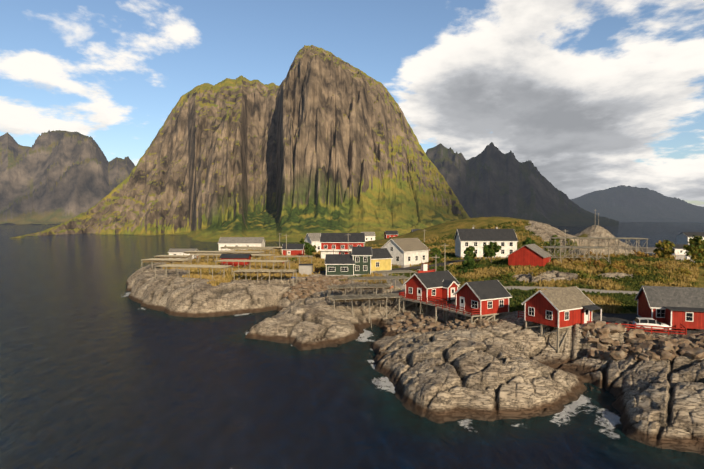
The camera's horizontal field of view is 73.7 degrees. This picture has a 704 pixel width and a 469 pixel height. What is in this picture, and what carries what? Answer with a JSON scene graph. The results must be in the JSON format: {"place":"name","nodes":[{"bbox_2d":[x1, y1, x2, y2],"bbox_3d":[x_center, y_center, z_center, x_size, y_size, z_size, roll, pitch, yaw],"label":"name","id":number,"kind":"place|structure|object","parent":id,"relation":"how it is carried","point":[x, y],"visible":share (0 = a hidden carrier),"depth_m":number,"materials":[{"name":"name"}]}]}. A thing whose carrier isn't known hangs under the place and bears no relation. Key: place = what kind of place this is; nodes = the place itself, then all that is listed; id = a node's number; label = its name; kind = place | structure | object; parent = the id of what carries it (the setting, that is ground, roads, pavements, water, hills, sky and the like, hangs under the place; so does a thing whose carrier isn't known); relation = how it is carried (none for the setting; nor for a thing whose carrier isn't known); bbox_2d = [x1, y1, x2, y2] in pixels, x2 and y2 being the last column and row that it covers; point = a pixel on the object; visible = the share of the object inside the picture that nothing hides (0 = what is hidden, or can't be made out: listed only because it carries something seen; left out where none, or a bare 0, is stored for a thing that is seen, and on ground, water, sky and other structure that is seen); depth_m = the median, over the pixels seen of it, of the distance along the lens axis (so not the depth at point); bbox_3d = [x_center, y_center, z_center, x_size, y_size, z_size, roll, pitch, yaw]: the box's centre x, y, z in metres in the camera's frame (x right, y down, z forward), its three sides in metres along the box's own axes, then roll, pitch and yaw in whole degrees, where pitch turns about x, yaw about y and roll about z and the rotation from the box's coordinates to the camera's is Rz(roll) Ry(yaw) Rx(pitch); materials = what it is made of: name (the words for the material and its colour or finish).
{"place":"outdoors","nodes":[
{"label":"outdoors","id":0,"kind":"place"},
{"bbox_2d":[0,130,134,223],"bbox_3d":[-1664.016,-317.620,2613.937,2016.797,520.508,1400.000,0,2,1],"label":"mountain","id":1,"kind":"structure","parent":0,"point":[55,177],"depth_m":2221.49,"materials":[{"name":"grey stone"}]},
{"bbox_2d":[12,45,469,241],"bbox_3d":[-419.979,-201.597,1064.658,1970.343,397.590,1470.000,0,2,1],"label":"mountain","id":2,"kind":"structure","parent":0,"point":[319,140],"depth_m":612.58,"materials":[{"name":"brown stone"}]},
{"bbox_2d":[0,222,703,468],"bbox_3d":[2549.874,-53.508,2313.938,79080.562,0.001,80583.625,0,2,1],"label":"sea","id":3,"kind":"structure","parent":0,"point":[99,369],"depth_m":48.50,"materials":[{"name":"liquid"}]},
{"bbox_2d":[612,247,661,251],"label":"breakwater","id":4,"kind":"object","parent":3,"relation":"in","point":[648,249],"visible":0.1,"depth_m":241.26,"materials":[{"name":"grey stone"}]},
{"bbox_2d":[0,0,703,206],"label":"sky","id":5,"kind":"structure","parent":0,"point":[597,94],"materials":[{"name":"blue"}]},
{"bbox_2d":[126,217,703,455],"bbox_3d":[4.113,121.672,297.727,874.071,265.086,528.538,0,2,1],"label":"land","id":6,"kind":"structure","parent":0,"point":[510,366],"depth_m":59.25,"materials":[{"name":"stone"}]},
{"bbox_2d":[168,249,198,258],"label":"white shed","id":7,"kind":"structure","parent":6,"relation":"on","point":[175,251],"depth_m":162.72,"materials":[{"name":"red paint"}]},
{"bbox_2d":[219,254,251,267],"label":"red shed","id":8,"kind":"structure","parent":6,"relation":"on","point":[236,256],"depth_m":126.33,"materials":[{"name":"paint"}]},
{"bbox_2d":[218,237,265,250],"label":"long white shed","id":9,"kind":"object","parent":6,"relation":"on","point":[244,241],"visible":0.54,"depth_m":210.26,"materials":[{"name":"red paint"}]},
{"bbox_2d":[281,244,304,255],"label":"red shed","id":10,"kind":"structure","parent":6,"relation":"on","point":[295,249],"depth_m":160.57,"materials":[{"name":"paint"}]},
{"bbox_2d":[299,264,312,274],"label":"concrete shed","id":11,"kind":"structure","parent":6,"relation":"on","point":[307,269],"depth_m":115.06,"materials":[{"name":"white concrete"}]},
{"bbox_2d":[304,233,320,252],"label":"white house","id":12,"kind":"structure","parent":6,"relation":"on","point":[312,239],"depth_m":187.47,"materials":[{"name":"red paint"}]},
{"bbox_2d":[321,249,351,258],"bbox_3d":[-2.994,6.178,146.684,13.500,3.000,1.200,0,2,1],"label":"building","id":13,"kind":"structure","parent":6,"relation":"on","point":[324,252],"depth_m":146.79,"materials":[{"name":"white wood"}]},
{"bbox_2d":[325,254,354,276],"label":"green house","id":14,"kind":"structure","parent":6,"relation":"on","point":[339,264],"depth_m":111.76,"materials":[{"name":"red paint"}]},
{"bbox_2d":[320,233,364,253],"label":"red house","id":15,"kind":"structure","parent":6,"relation":"on","point":[342,240],"depth_m":147.56,"materials":[{"name":"paint"}]},
{"bbox_2d":[352,247,371,276],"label":"house","id":16,"kind":"structure","parent":6,"relation":"on","point":[362,258],"depth_m":112.64,"materials":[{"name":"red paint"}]},
{"bbox_2d":[361,232,374,240],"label":"house","id":17,"kind":"structure","parent":6,"relation":"on","point":[371,237],"depth_m":301.27,"materials":[{"name":"white paint"}]},
{"bbox_2d":[371,248,392,271],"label":"yellow house","id":18,"kind":"structure","parent":6,"relation":"on","point":[381,259],"depth_m":117.18,"materials":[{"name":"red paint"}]},
{"bbox_2d":[384,231,398,238],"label":"house","id":19,"kind":"structure","parent":6,"relation":"on","point":[388,234],"depth_m":318.70,"materials":[{"name":"red paint"}]},
{"bbox_2d":[139,237,647,327],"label":"fish drying racks","id":20,"kind":"object","parent":6,"relation":"on","point":[335,298],"visible":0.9,"depth_m":109.84,"materials":[{"name":"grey wood"}]},
{"bbox_2d":[381,238,429,267],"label":"white grey house","id":21,"kind":"structure","parent":6,"relation":"on","point":[405,252],"depth_m":125.03,"materials":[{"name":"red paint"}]},
{"bbox_2d":[416,248,434,272],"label":"land boat","id":22,"kind":"object","parent":6,"relation":"on","point":[424,267],"visible":0.81,"depth_m":109.19,"materials":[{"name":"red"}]},
{"bbox_2d":[398,270,459,321],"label":"cabin","id":23,"kind":"object","parent":6,"relation":"on","point":[427,289],"visible":0.92,"depth_m":81.49,"materials":[{"name":"red paint"}]},
{"bbox_2d":[159,220,699,313],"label":"grass","id":24,"kind":"structure","parent":6,"relation":"on","point":[599,300],"depth_m":105.17,"materials":[{"name":"brown plant"}]},
{"bbox_2d":[279,209,598,271],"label":"poles","id":25,"kind":"object","parent":6,"relation":"on","point":[435,257],"visible":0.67,"depth_m":143.11,"materials":[{"name":"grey wood"}]},
{"bbox_2d":[435,280,511,323],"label":"cabin","id":26,"kind":"object","parent":6,"relation":"on","point":[486,298],"visible":0.94,"depth_m":70.20,"materials":[{"name":"red paint"}]},
{"bbox_2d":[454,227,517,258],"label":"house","id":27,"kind":"structure","parent":6,"relation":"on","point":[506,240],"depth_m":135.97,"materials":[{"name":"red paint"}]},
{"bbox_2d":[282,275,703,362],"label":"boulders","id":28,"kind":"object","parent":6,"relation":"on","point":[645,347],"visible":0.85,"depth_m":58.22,"materials":[{"name":"stone"}]},
{"bbox_2d":[507,244,552,266],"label":"barn","id":29,"kind":"structure","parent":6,"relation":"on","point":[533,255],"depth_m":107.63,"materials":[{"name":"red paint"}]},
{"bbox_2d":[521,286,601,352],"bbox_3d":[28.379,11.497,63.761,7.540,8.337,6.960,-1,2,-29],"label":"cabin","id":30,"kind":"object","parent":6,"relation":"on","point":[564,308],"visible":0.83,"depth_m":62.30,"materials":[{"name":"red paint"}]},
{"bbox_2d":[518,311,686,334],"bbox_3d":[32.222,11.595,61.923,19.586,1.360,2.702,1,2,21],"label":"fence","id":31,"kind":"object","parent":6,"relation":"on","point":[668,330],"visible":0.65,"depth_m":58.48,"materials":[{"name":"red paint"}]},
{"bbox_2d":[632,317,671,331],"bbox_3d":[38.706,11.607,60.627,4.170,1.462,2.020,1,2,16],"label":"car","id":32,"kind":"object","parent":6,"relation":"on","point":[646,321],"visible":0.71,"depth_m":60.09,"materials":[{"name":"white paint"}]},
{"bbox_2d":[635,286,703,328],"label":"cabin","id":33,"kind":"object","parent":6,"relation":"on","point":[676,307],"visible":0.94,"depth_m":62.70,"materials":[{"name":"red paint"}]},
{"bbox_2d":[426,142,618,225],"bbox_3d":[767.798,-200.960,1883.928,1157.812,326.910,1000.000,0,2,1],"label":"mountain","id":34,"kind":"structure","parent":0,"point":[490,180],"depth_m":1621.55,"materials":[{"name":"grey stone"}]},
{"bbox_2d":[570,185,703,221],"bbox_3d":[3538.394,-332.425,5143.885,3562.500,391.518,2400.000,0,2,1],"label":"mountain","id":35,"kind":"structure","parent":0,"point":[622,203],"depth_m":4516.30,"materials":[{"name":"grey stone"}]},
{"bbox_2d":[644,252,684,258],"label":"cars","id":36,"kind":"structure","parent":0,"point":[677,256],"depth_m":218.96,"materials":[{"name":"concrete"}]},
{"bbox_2d":[669,244,689,254],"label":"harbour house","id":37,"kind":"structure","parent":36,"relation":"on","point":[678,249],"depth_m":223.84,"materials":[{"name":"white paint"}]},
{"bbox_2d":[676,232,703,243],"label":"harbour house","id":38,"kind":"structure","parent":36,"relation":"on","point":[683,238],"depth_m":295.37,"materials":[{"name":"white paint"}]}
]}

